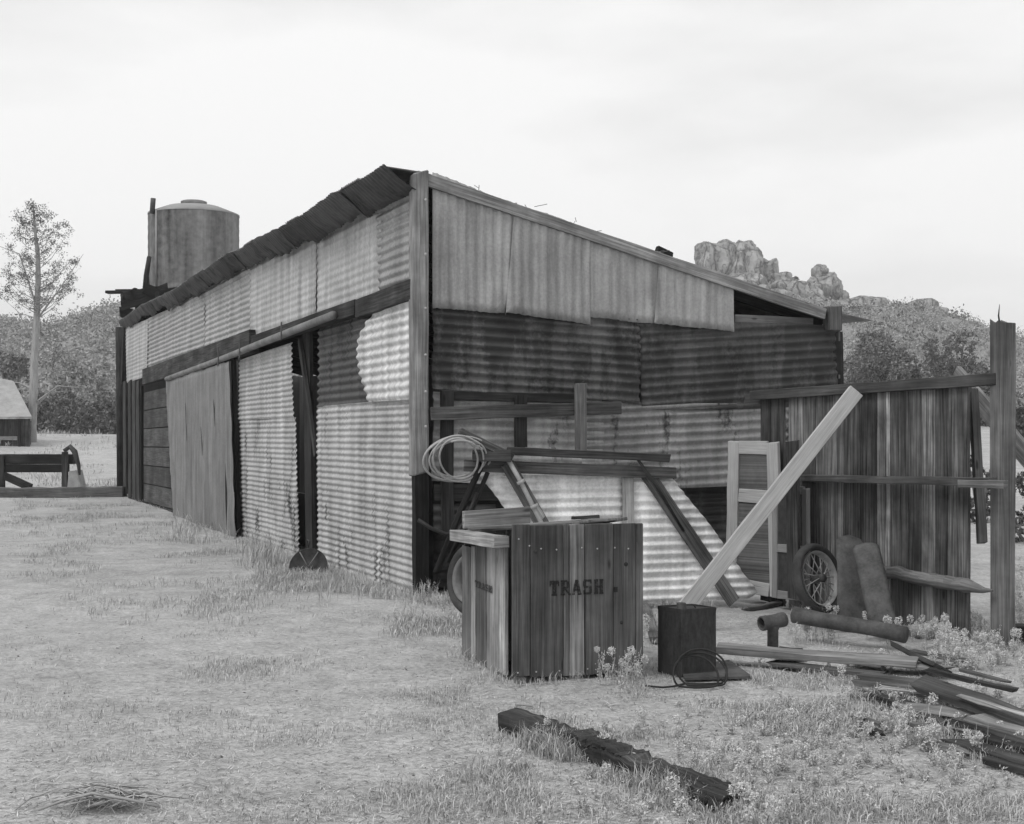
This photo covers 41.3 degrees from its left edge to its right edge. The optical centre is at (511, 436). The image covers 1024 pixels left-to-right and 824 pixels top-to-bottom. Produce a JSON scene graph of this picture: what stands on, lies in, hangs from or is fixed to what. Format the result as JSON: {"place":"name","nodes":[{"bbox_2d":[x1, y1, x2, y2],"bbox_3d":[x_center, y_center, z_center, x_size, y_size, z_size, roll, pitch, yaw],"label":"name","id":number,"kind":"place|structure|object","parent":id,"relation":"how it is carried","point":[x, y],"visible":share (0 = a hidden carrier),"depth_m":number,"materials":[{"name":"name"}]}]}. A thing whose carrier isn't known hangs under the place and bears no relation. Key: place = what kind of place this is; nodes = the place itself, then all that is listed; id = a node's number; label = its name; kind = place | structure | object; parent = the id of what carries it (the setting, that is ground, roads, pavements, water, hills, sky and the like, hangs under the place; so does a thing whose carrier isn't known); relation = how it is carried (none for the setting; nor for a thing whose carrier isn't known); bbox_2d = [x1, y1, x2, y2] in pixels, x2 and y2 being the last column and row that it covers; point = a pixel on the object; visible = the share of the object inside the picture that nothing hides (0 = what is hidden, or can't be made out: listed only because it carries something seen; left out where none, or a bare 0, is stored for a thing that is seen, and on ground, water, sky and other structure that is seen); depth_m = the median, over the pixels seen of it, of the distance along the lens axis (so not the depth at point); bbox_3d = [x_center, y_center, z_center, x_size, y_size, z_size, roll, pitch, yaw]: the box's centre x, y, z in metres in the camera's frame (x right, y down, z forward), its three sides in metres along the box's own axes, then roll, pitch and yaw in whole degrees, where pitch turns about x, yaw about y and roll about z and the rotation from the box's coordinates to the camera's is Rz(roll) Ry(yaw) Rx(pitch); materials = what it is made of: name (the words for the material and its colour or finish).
{"place":"outdoors","nodes":[
{"label":"outdoors","id":0,"kind":"place"},
{"bbox_2d":[0,429,116,486],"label":"grass","id":1,"kind":"structure","parent":0,"point":[58,478],"depth_m":47.75,"materials":[{"name":"plant"}]},
{"bbox_2d":[148,509,246,546],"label":"grass","id":2,"kind":"structure","parent":0,"point":[179,530],"depth_m":20.39,"materials":[{"name":"grey plant"}]},
{"bbox_2d":[0,496,461,640],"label":"grass","id":3,"kind":"structure","parent":0,"point":[423,622],"depth_m":13.71,"materials":[{"name":"plant"}]},
{"bbox_2d":[228,522,298,569],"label":"grass","id":4,"kind":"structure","parent":0,"point":[259,552],"depth_m":15.90,"materials":[{"name":"grey plant"}]},
{"bbox_2d":[0,532,579,823],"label":"grass","id":5,"kind":"structure","parent":0,"point":[221,665],"depth_m":6.88,"materials":[{"name":"grey plant"}]},
{"bbox_2d":[10,548,730,823],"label":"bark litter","id":6,"kind":"object","parent":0,"point":[307,805],"visible":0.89,"depth_m":6.68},
{"bbox_2d":[307,560,444,601],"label":"grass","id":7,"kind":"structure","parent":0,"point":[380,594],"depth_m":12.85,"materials":[{"name":"plant"}]},
{"bbox_2d":[0,424,1023,823],"bbox_3d":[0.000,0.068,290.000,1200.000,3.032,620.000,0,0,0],"label":"ground","id":8,"kind":"structure","parent":0,"point":[34,608],"depth_m":8.15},
{"bbox_2d":[0,378,32,446],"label":"shed","id":9,"kind":"structure","parent":8,"relation":"on","point":[15,422],"depth_m":57.98,"materials":[{"name":"grey wood"}]},
{"bbox_2d":[0,350,42,407],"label":"brush tree","id":10,"kind":"object","parent":8,"relation":"on","point":[13,361],"visible":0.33,"depth_m":81.23,"materials":[{"name":"grey plant"}]},
{"bbox_2d":[0,452,75,487],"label":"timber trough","id":11,"kind":"object","parent":8,"relation":"on","point":[36,462],"visible":0.96,"depth_m":37.20,"materials":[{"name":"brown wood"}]},
{"bbox_2d":[0,199,83,442],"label":"tall pine","id":12,"kind":"object","parent":8,"relation":"on","point":[37,297],"visible":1,"depth_m":59.87,"materials":[{"name":"grey plant"}]},
{"bbox_2d":[37,390,63,433],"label":"brush tree","id":13,"kind":"object","parent":8,"relation":"on","point":[44,419],"visible":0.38,"depth_m":75.26,"materials":[{"name":"grey plant"}]},
{"bbox_2d":[23,342,94,432],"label":"brush tree","id":14,"kind":"object","parent":8,"relation":"on","point":[76,375],"visible":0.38,"depth_m":77.79,"materials":[{"name":"grey plant"}]},
{"bbox_2d":[0,486,124,497],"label":"long timber","id":15,"kind":"object","parent":8,"relation":"on","point":[64,492],"visible":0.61,"depth_m":32.98,"materials":[{"name":"grey wood"}]},
{"bbox_2d":[67,470,85,486],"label":"concrete block","id":16,"kind":"structure","parent":8,"relation":"on","point":[75,479],"depth_m":37.00,"materials":[{"name":"grey concrete"}]},
{"bbox_2d":[42,382,112,433],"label":"brush tree","id":17,"kind":"object","parent":8,"relation":"on","point":[86,410],"visible":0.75,"depth_m":73.25,"materials":[{"name":"grey plant"}]},
{"bbox_2d":[73,357,115,422],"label":"brush tree","id":18,"kind":"object","parent":8,"relation":"on","point":[98,380],"visible":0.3,"depth_m":83.31,"materials":[{"name":"grey plant"}]},
{"bbox_2d":[15,781,192,817],"bbox_3d":[-1.668,1.480,5.511,0.585,0.158,0.457,0,0,37],"label":"brush pile","id":19,"kind":"object","parent":8,"relation":"on","point":[115,796],"visible":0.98,"depth_m":5.50,"materials":[{"name":"grey wood"}]},
{"bbox_2d":[93,395,115,433],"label":"brush tree","id":20,"kind":"object","parent":8,"relation":"on","point":[104,424],"visible":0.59,"depth_m":71.55,"materials":[{"name":"grey plant"}]},
{"bbox_2d":[105,256,241,361],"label":"tank tower","id":21,"kind":"structure","parent":8,"relation":"on","point":[136,297],"depth_m":35.46,"materials":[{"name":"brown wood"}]},
{"bbox_2d":[147,198,239,288],"bbox_3d":[-8.670,-5.151,37.000,2.449,2.531,2.449,0,0,0],"label":"water tank","id":22,"kind":"object","parent":21,"relation":"on","point":[188,238],"visible":0.75,"depth_m":35.92,"materials":[{"name":"metal"}]},
{"bbox_2d":[289,540,327,572],"bbox_3d":[-2.253,1.398,15.018,0.438,0.511,0.171,0,0,0],"label":"round pan","id":23,"kind":"object","parent":8,"relation":"on","point":[305,558],"visible":0.68,"depth_m":15.07,"materials":[{"name":"metal"}]},
{"bbox_2d":[393,580,451,622],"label":"weeds by shed","id":24,"kind":"object","parent":8,"relation":"on","point":[438,600],"visible":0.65,"depth_m":11.55,"materials":[{"name":"grey plant"}]},
{"bbox_2d":[447,547,461,612],"bbox_3d":[-0.315,1.190,11.318,0.208,0.616,0.620,0,0,-42],"label":"old tyre","id":25,"kind":"object","parent":8,"relation":"on","point":[454,580],"visible":0.25,"depth_m":11.41,"materials":[{"name":"rubber"}]},
{"bbox_2d":[115,164,870,596],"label":"corrugated shed","id":26,"kind":"structure","parent":8,"relation":"on","point":[399,320],"depth_m":13.95,"materials":[{"name":"metal"}]},
{"bbox_2d":[123,380,140,501],"bbox_3d":[-9.090,0.066,32.377,0.052,2.880,3.057,0,0,-23],"label":"plank door","id":27,"kind":"structure","parent":26,"relation":"in","point":[134,475],"depth_m":32.06,"materials":[{"name":"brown wood"}]},
{"bbox_2d":[166,361,235,537],"bbox_3d":[-5.467,0.262,23.501,0.038,2.838,6.827,0,0,-23],"label":"sliding door","id":28,"kind":"structure","parent":26,"relation":"in","point":[199,420],"depth_m":22.92,"materials":[{"name":"wood"}]},
{"bbox_2d":[0,504,1023,823],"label":"straw","id":29,"kind":"object","parent":8,"relation":"on","point":[472,806],"visible":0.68,"depth_m":6.29,"materials":[{"name":"grey plant"}]},
{"bbox_2d":[450,507,642,683],"bbox_3d":[0.210,1.012,8.867,1.001,1.056,1.156,0,0,-19],"label":"trash bin","id":30,"kind":"object","parent":8,"relation":"on","point":[559,598],"visible":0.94,"depth_m":8.37,"materials":[{"name":"grey wood"}]},
{"bbox_2d":[433,427,757,606],"bbox_3d":[0.702,0.741,11.940,2.896,1.630,0.692,0,0,-13],"label":"corrugated rack","id":31,"kind":"object","parent":8,"relation":"on","point":[683,544],"visible":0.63,"depth_m":11.79,"materials":[{"name":"metal"}]},
{"bbox_2d":[417,492,478,535],"bbox_3d":[-0.533,0.653,11.401,0.530,0.368,0.079,0,0,-14],"label":"hanging hose","id":32,"kind":"object","parent":31,"relation":"hanging from","point":[425,524],"visible":0.68,"depth_m":11.37,"materials":[{"name":"black rubber"}]},
{"bbox_2d":[422,435,490,481],"bbox_3d":[-0.444,0.189,11.423,0.598,0.406,0.329,0,0,-21],"label":"wire coil","id":33,"kind":"object","parent":31,"relation":"hanging from","point":[441,443],"visible":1,"depth_m":11.39,"materials":[{"name":"grey metal"}]},
{"bbox_2d":[594,646,640,687],"bbox_3d":[0.641,1.377,8.153,0.295,0.248,0.246,0,0,0],"label":"woolly weed","id":34,"kind":"object","parent":8,"relation":"on","point":[597,649],"visible":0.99,"depth_m":8.16,"materials":[{"name":"grey plant"}]},
{"bbox_2d":[498,707,754,812],"bbox_3d":[0.442,1.487,6.244,0.224,0.192,1.917,0,0,-31],"label":"buried timber","id":35,"kind":"object","parent":8,"relation":"on","point":[598,750],"visible":0.59,"depth_m":6.11,"materials":[{"name":"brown wood"}]},
{"bbox_2d":[643,603,657,642],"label":"stub board","id":36,"kind":"object","parent":8,"relation":"on","point":[652,633],"visible":0.62,"depth_m":10.51,"materials":[{"name":"grey wood"}]},
{"bbox_2d":[645,648,727,688],"bbox_3d":[1.049,1.393,8.158,0.515,0.202,0.253,0,0,0],"label":"cable","id":37,"kind":"object","parent":8,"relation":"on","point":[700,685],"visible":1,"depth_m":8.19,"materials":[{"name":"black rubber"}]},
{"bbox_2d":[683,660,751,679],"bbox_3d":[1.269,1.486,8.637,0.427,0.015,0.674,0,0,0],"label":"steel plate","id":38,"kind":"object","parent":8,"relation":"on","point":[735,671],"visible":0.64,"depth_m":8.42,"materials":[{"name":"grey metal"}]},
{"bbox_2d":[658,602,715,677],"bbox_3d":[1.105,1.270,8.575,0.299,0.460,0.226,0,0,-23],"label":"square can","id":39,"kind":"object","parent":38,"relation":"on","point":[683,627],"visible":0.98,"depth_m":8.49,"materials":[{"name":"metal"}]},
{"bbox_2d":[477,611,1023,823],"bbox_3d":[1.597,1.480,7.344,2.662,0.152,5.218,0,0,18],"label":"weeds","id":40,"kind":"object","parent":8,"relation":"on","point":[768,778],"visible":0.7,"depth_m":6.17,"materials":[{"name":"grey plant"}]},
{"bbox_2d":[741,600,786,610],"bbox_3d":[2.213,1.487,11.925,0.087,0.040,0.646,0,0,41],"label":"thin stick","id":41,"kind":"object","parent":8,"relation":"on","point":[763,605],"visible":1,"depth_m":11.86,"materials":[{"name":"grey wood"}]},
{"bbox_2d":[506,612,1023,820],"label":"seed heads","id":42,"kind":"object","parent":8,"relation":"on","point":[780,803],"visible":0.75,"depth_m":6.63,"materials":[{"name":"grey plant"}]},
{"bbox_2d":[757,612,788,646],"bbox_3d":[1.854,1.386,9.650,0.209,0.261,0.106,0,0,-25],"label":"pipe tee","id":43,"kind":"object","parent":8,"relation":"on","point":[771,624],"visible":0.92,"depth_m":9.62,"materials":[{"name":"metal"}]},
{"bbox_2d":[581,664,972,823],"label":"seed heads","id":44,"kind":"object","parent":8,"relation":"on","point":[761,714],"visible":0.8,"depth_m":6.34,"materials":[{"name":"grey plant"}]},
{"bbox_2d":[785,440,799,600],"bbox_3d":[2.377,0.703,11.465,0.046,1.344,0.220,0,0,-23],"label":"grey plank","id":45,"kind":"object","parent":8,"relation":"on","point":[793,518],"visible":0.7,"depth_m":11.46,"materials":[{"name":"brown wood"}]},
{"bbox_2d":[792,543,836,612],"bbox_3d":[2.464,1.150,10.950,0.580,0.567,0.205,0,0,-42],"label":"spoked wheel","id":46,"kind":"object","parent":8,"relation":"on","point":[826,556],"visible":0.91,"depth_m":10.90,"materials":[{"name":"metal"}]},
{"bbox_2d":[766,660,885,674],"bbox_3d":[1.989,1.479,8.659,0.802,0.042,0.121,0,0,43],"label":"pile board","id":47,"kind":"object","parent":8,"relation":"on","point":[812,667],"visible":0.78,"depth_m":8.66,"materials":[{"name":"grey wood"}]},
{"bbox_2d":[643,565,1023,651],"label":"seed heads","id":48,"kind":"object","parent":8,"relation":"on","point":[947,622],"visible":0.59,"depth_m":9.83,"materials":[{"name":"grey plant"}]},
{"bbox_2d":[643,568,1023,661],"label":"tall weeds","id":49,"kind":"object","parent":8,"relation":"on","point":[910,630],"visible":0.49,"depth_m":9.88,"materials":[{"name":"grey plant"}]},
{"bbox_2d":[790,606,908,642],"bbox_3d":[2.441,1.365,9.849,0.861,0.198,0.128,0,0,36],"label":"rusty pipe","id":50,"kind":"object","parent":8,"relation":"on","point":[883,630],"visible":1,"depth_m":9.80,"materials":[{"name":"metal"}]},
{"bbox_2d":[836,535,867,618],"bbox_3d":[2.655,1.137,10.597,0.247,0.713,0.377,0,0,12],"label":"rusty fender","id":51,"kind":"object","parent":8,"relation":"on","point":[850,601],"visible":0.59,"depth_m":10.54,"materials":[{"name":"metal"}]},
{"bbox_2d":[853,542,896,623],"bbox_3d":[2.717,1.115,10.225,0.200,0.596,0.508,0,0,-4],"label":"rusty fender","id":52,"kind":"object","parent":8,"relation":"on","point":[876,593],"visible":0.94,"depth_m":10.17,"materials":[{"name":"metal"}]},
{"bbox_2d":[843,321,916,383],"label":"round tree","id":53,"kind":"object","parent":8,"relation":"on","point":[882,352],"visible":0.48,"depth_m":60.75,"materials":[{"name":"grey plant"}]},
{"bbox_2d":[745,304,1015,649],"bbox_3d":[2.797,0.330,11.049,0.322,2.540,3.552,0,0,-24],"label":"board fence","id":54,"kind":"object","parent":8,"relation":"on","point":[887,470],"visible":0.84,"depth_m":10.43,"materials":[{"name":"grey wood"}]},
{"bbox_2d":[726,441,780,596],"bbox_3d":[2.178,0.738,12.225,0.043,1.395,0.611,0,0,-45],"label":"panel door","id":55,"kind":"structure","parent":54,"relation":"attached to","point":[754,469],"depth_m":12.22,"materials":[{"name":"grey wood"}]},
{"bbox_2d":[679,386,862,604],"bbox_3d":[2.016,0.521,10.652,1.733,1.856,0.080,0,0,-21],"label":"brace plank","id":56,"kind":"object","parent":54,"relation":"attached to","point":[729,552],"visible":0.85,"depth_m":10.64,"materials":[{"name":"grey wood"}]},
{"bbox_2d":[772,486,809,600],"bbox_3d":[2.407,0.923,11.717,0.043,0.995,0.517,0,0,-23],"label":"screen frame","id":57,"kind":"object","parent":54,"relation":"attached to","point":[779,570],"visible":0.52,"depth_m":11.81,"materials":[{"name":"grey wood"}]},
{"bbox_2d":[970,388,987,543],"bbox_3d":[3.446,0.218,10.049,0.075,1.150,0.146,0,0,-19],"label":"leaning stake","id":58,"kind":"object","parent":54,"relation":"attached to","point":[979,493],"visible":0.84,"depth_m":10.03,"materials":[{"name":"grey wood"}]},
{"bbox_2d":[867,692,910,704],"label":"pile board","id":59,"kind":"object","parent":8,"relation":"on","point":[885,697],"visible":0.56,"depth_m":7.58,"materials":[{"name":"grey wood"}]},
{"bbox_2d":[894,702,975,717],"bbox_3d":[2.241,1.464,7.249,0.157,0.041,0.532,0,0,-45],"label":"pile board","id":60,"kind":"object","parent":59,"relation":"on","point":[947,711],"visible":0.59,"depth_m":7.19,"materials":[{"name":"grey wood"}]},
{"bbox_2d":[885,354,929,380],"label":"round tree","id":61,"kind":"object","parent":8,"relation":"on","point":[905,371],"visible":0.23,"depth_m":59.59,"materials":[{"name":"grey plant"}]},
{"bbox_2d":[893,697,947,726],"bbox_3d":[2.185,1.477,7.280,0.082,0.046,0.705,0,0,-5],"label":"pile board","id":62,"kind":"object","parent":8,"relation":"on","point":[940,719],"visible":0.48,"depth_m":7.10,"materials":[{"name":"grey wood"}]},
{"bbox_2d":[901,662,956,669],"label":"pile board","id":63,"kind":"object","parent":8,"relation":"on","point":[921,666],"visible":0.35,"depth_m":8.52,"materials":[{"name":"grey wood"}]},
{"bbox_2d":[716,642,918,667],"bbox_3d":[1.969,1.423,8.847,1.306,0.071,0.210,0,0,20],"label":"long plank","id":64,"kind":"object","parent":63,"relation":"on","point":[874,659],"visible":0.96,"depth_m":8.78,"materials":[{"name":"grey wood"}]},
{"bbox_2d":[890,640,951,672],"bbox_3d":[2.659,1.445,8.883,0.127,0.099,1.057,0,0,0],"label":"pile board","id":65,"kind":"object","parent":63,"relation":"on","point":[911,653],"visible":0.83,"depth_m":8.68,"materials":[{"name":"grey wood"}]},
{"bbox_2d":[910,649,973,663],"bbox_3d":[2.865,1.475,9.091,0.082,0.026,0.575,0,0,-29],"label":"pile board","id":66,"kind":"object","parent":8,"relation":"on","point":[921,652],"visible":0.68,"depth_m":9.06,"materials":[{"name":"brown wood"}]},
{"bbox_2d":[924,741,971,754],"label":"pile board","id":67,"kind":"object","parent":8,"relation":"on","point":[944,746],"visible":0.68,"depth_m":6.42,"materials":[{"name":"grey wood"}]},
{"bbox_2d":[921,327,989,396],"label":"dark tree","id":68,"kind":"object","parent":8,"relation":"on","point":[942,367],"visible":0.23,"depth_m":89.58,"materials":[{"name":"grey plant"}]},
{"bbox_2d":[920,667,1018,692],"bbox_3d":[2.691,1.431,7.986,0.055,0.035,0.799,0,0,-23],"label":"pile board","id":69,"kind":"object","parent":8,"relation":"on","point":[970,680],"visible":1,"depth_m":7.96,"materials":[{"name":"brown wood"}]},
{"bbox_2d":[970,455,989,523],"bbox_3d":[7.581,1.147,22.026,0.838,1.764,0.670,0,0,25],"label":"bush","id":70,"kind":"object","parent":8,"relation":"on","point":[987,490],"visible":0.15,"depth_m":21.89,"materials":[{"name":"grey plant"}]},
{"bbox_2d":[973,365,989,425],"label":"pale bush","id":71,"kind":"object","parent":8,"relation":"on","point":[983,388],"visible":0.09,"depth_m":58.01,"materials":[{"name":"grey plant"}]},
{"bbox_2d":[940,739,1023,765],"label":"pile board","id":72,"kind":"object","parent":8,"relation":"on","point":[1011,756],"visible":0.69,"depth_m":6.36,"materials":[{"name":"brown wood"}]},
{"bbox_2d":[943,726,1023,754],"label":"pile board","id":73,"kind":"object","parent":8,"relation":"on","point":[994,740],"visible":0.57,"depth_m":6.56,"materials":[{"name":"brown wood"}]},
{"bbox_2d":[949,716,1023,742],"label":"pile board","id":74,"kind":"object","parent":73,"relation":"on","point":[1010,735],"visible":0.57,"depth_m":6.68,"materials":[{"name":"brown wood"}]},
{"bbox_2d":[963,713,1023,733],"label":"pile board","id":75,"kind":"object","parent":74,"relation":"on","point":[984,719],"visible":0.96,"depth_m":6.76,"materials":[{"name":"grey wood"}]},
{"bbox_2d":[910,674,1023,726],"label":"pile board","id":76,"kind":"object","parent":75,"relation":"on","point":[944,691],"visible":0.86,"depth_m":7.18,"materials":[{"name":"grey wood"}]},
{"bbox_2d":[956,694,1023,716],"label":"pile board","id":77,"kind":"object","parent":76,"relation":"on","point":[986,703],"visible":1,"depth_m":6.88,"materials":[{"name":"grey wood"}]},
{"bbox_2d":[959,668,1011,682],"bbox_3d":[2.896,1.466,8.313,0.051,0.038,0.378,0,0,-29],"label":"pile board","id":78,"kind":"object","parent":8,"relation":"on","point":[975,673],"visible":1,"depth_m":8.30,"materials":[{"name":"grey wood"}]},
{"bbox_2d":[953,366,1023,466],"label":"diagonal plank","id":79,"kind":"object","parent":8,"relation":"on","point":[984,403],"visible":0.38,"depth_m":11.77,"materials":[{"name":"grey wood"}]},
{"bbox_2d":[982,755,1023,775],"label":"pile board","id":80,"kind":"object","parent":8,"relation":"on","point":[988,760],"visible":0.97,"depth_m":6.09,"materials":[{"name":"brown wood"}]},
{"bbox_2d":[1015,471,1023,541],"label":"bush","id":81,"kind":"object","parent":8,"relation":"on","point":[1019,486],"visible":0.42,"depth_m":19.00,"materials":[{"name":"grey plant"}]},
{"bbox_2d":[1016,399,1023,437],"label":"dark bush","id":82,"kind":"object","parent":8,"relation":"on","point":[1020,419],"visible":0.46,"depth_m":44.77,"materials":[{"name":"grey plant"}]},
{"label":"pile board","id":83,"kind":"object","parent":8,"relation":"on","visible":0},
{"bbox_2d":[851,679,913,689],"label":"pile board","id":84,"kind":"object","parent":83,"relation":"on","point":[863,683],"visible":0.54,"depth_m":7.92,"materials":[{"name":"grey wood"}]},
{"bbox_2d":[856,672,947,684],"bbox_3d":[2.264,1.426,7.933,0.554,0.034,0.126,0,0,40],"label":"pile board","id":85,"kind":"object","parent":84,"relation":"on","point":[871,676],"visible":0.64,"depth_m":7.95,"materials":[{"name":"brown wood"}]},
{"bbox_2d":[0,298,1023,412],"bbox_3d":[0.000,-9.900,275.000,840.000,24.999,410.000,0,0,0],"label":"hills","id":86,"kind":"structure","parent":0,"point":[844,328],"depth_m":154.27,"materials":[{"name":"plant"}]},
{"bbox_2d":[0,295,134,426],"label":"hillside brush","id":87,"kind":"object","parent":86,"relation":"on","point":[72,320],"visible":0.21,"depth_m":154.93,"materials":[{"name":"grey plant"}]},
{"bbox_2d":[7,296,1023,407],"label":"dark hillside brush","id":88,"kind":"object","parent":86,"relation":"on","point":[850,307],"visible":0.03,"depth_m":163.43,"materials":[{"name":"grey plant"}]},
{"bbox_2d":[694,240,735,274],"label":"boulder","id":89,"kind":"object","parent":86,"relation":"on","point":[720,256],"visible":0.4,"depth_m":197.41,"materials":[{"name":"stone"}]},
{"bbox_2d":[729,242,763,275],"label":"boulder","id":90,"kind":"object","parent":86,"relation":"on","point":[749,258],"visible":0.46,"depth_m":196.50,"materials":[{"name":"stone"}]},
{"bbox_2d":[729,272,767,284],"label":"boulder","id":91,"kind":"object","parent":86,"relation":"on","point":[756,278],"visible":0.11,"depth_m":193.82,"materials":[{"name":"stone"}]},
{"bbox_2d":[763,258,778,274],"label":"boulder","id":92,"kind":"object","parent":86,"relation":"on","point":[771,266],"visible":0.2,"depth_m":199.40,"materials":[{"name":"stone"}]},
{"bbox_2d":[771,278,798,289],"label":"boulder","id":93,"kind":"object","parent":86,"relation":"on","point":[781,284],"visible":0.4,"depth_m":194.02,"materials":[{"name":"stone"}]},
{"bbox_2d":[764,271,792,283],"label":"boulder","id":94,"kind":"object","parent":93,"relation":"on","point":[772,278],"visible":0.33,"depth_m":196.45,"materials":[{"name":"stone"}]},
{"bbox_2d":[786,281,823,298],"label":"boulder","id":95,"kind":"object","parent":86,"relation":"on","point":[801,288],"visible":0.56,"depth_m":193.24,"materials":[{"name":"stone"}]},
{"bbox_2d":[807,272,842,299],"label":"boulder","id":96,"kind":"object","parent":86,"relation":"on","point":[829,284],"visible":0.46,"depth_m":198.38,"materials":[{"name":"stone"}]},
{"bbox_2d":[779,291,1023,407],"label":"hillside brush","id":97,"kind":"object","parent":86,"relation":"on","point":[928,314],"visible":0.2,"depth_m":161.47,"materials":[{"name":"plant"}]},
{"bbox_2d":[0,0,1023,336],"label":"sky","id":98,"kind":"structure","parent":0,"point":[879,144],"materials":[{"name":"white"}]},
{"bbox_2d":[502,719,706,800],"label":"grass","id":99,"kind":"structure","parent":0,"point":[548,746],"depth_m":6.33,"materials":[{"name":"grey plant"}]},
{"bbox_2d":[445,541,1023,823],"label":"grass","id":100,"kind":"structure","parent":0,"point":[799,727],"depth_m":5.83,"materials":[{"name":"grey plant"}]},
{"bbox_2d":[445,598,1023,753],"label":"grass","id":101,"kind":"structure","parent":0,"point":[496,677],"depth_m":8.29,"materials":[{"name":"plant"}]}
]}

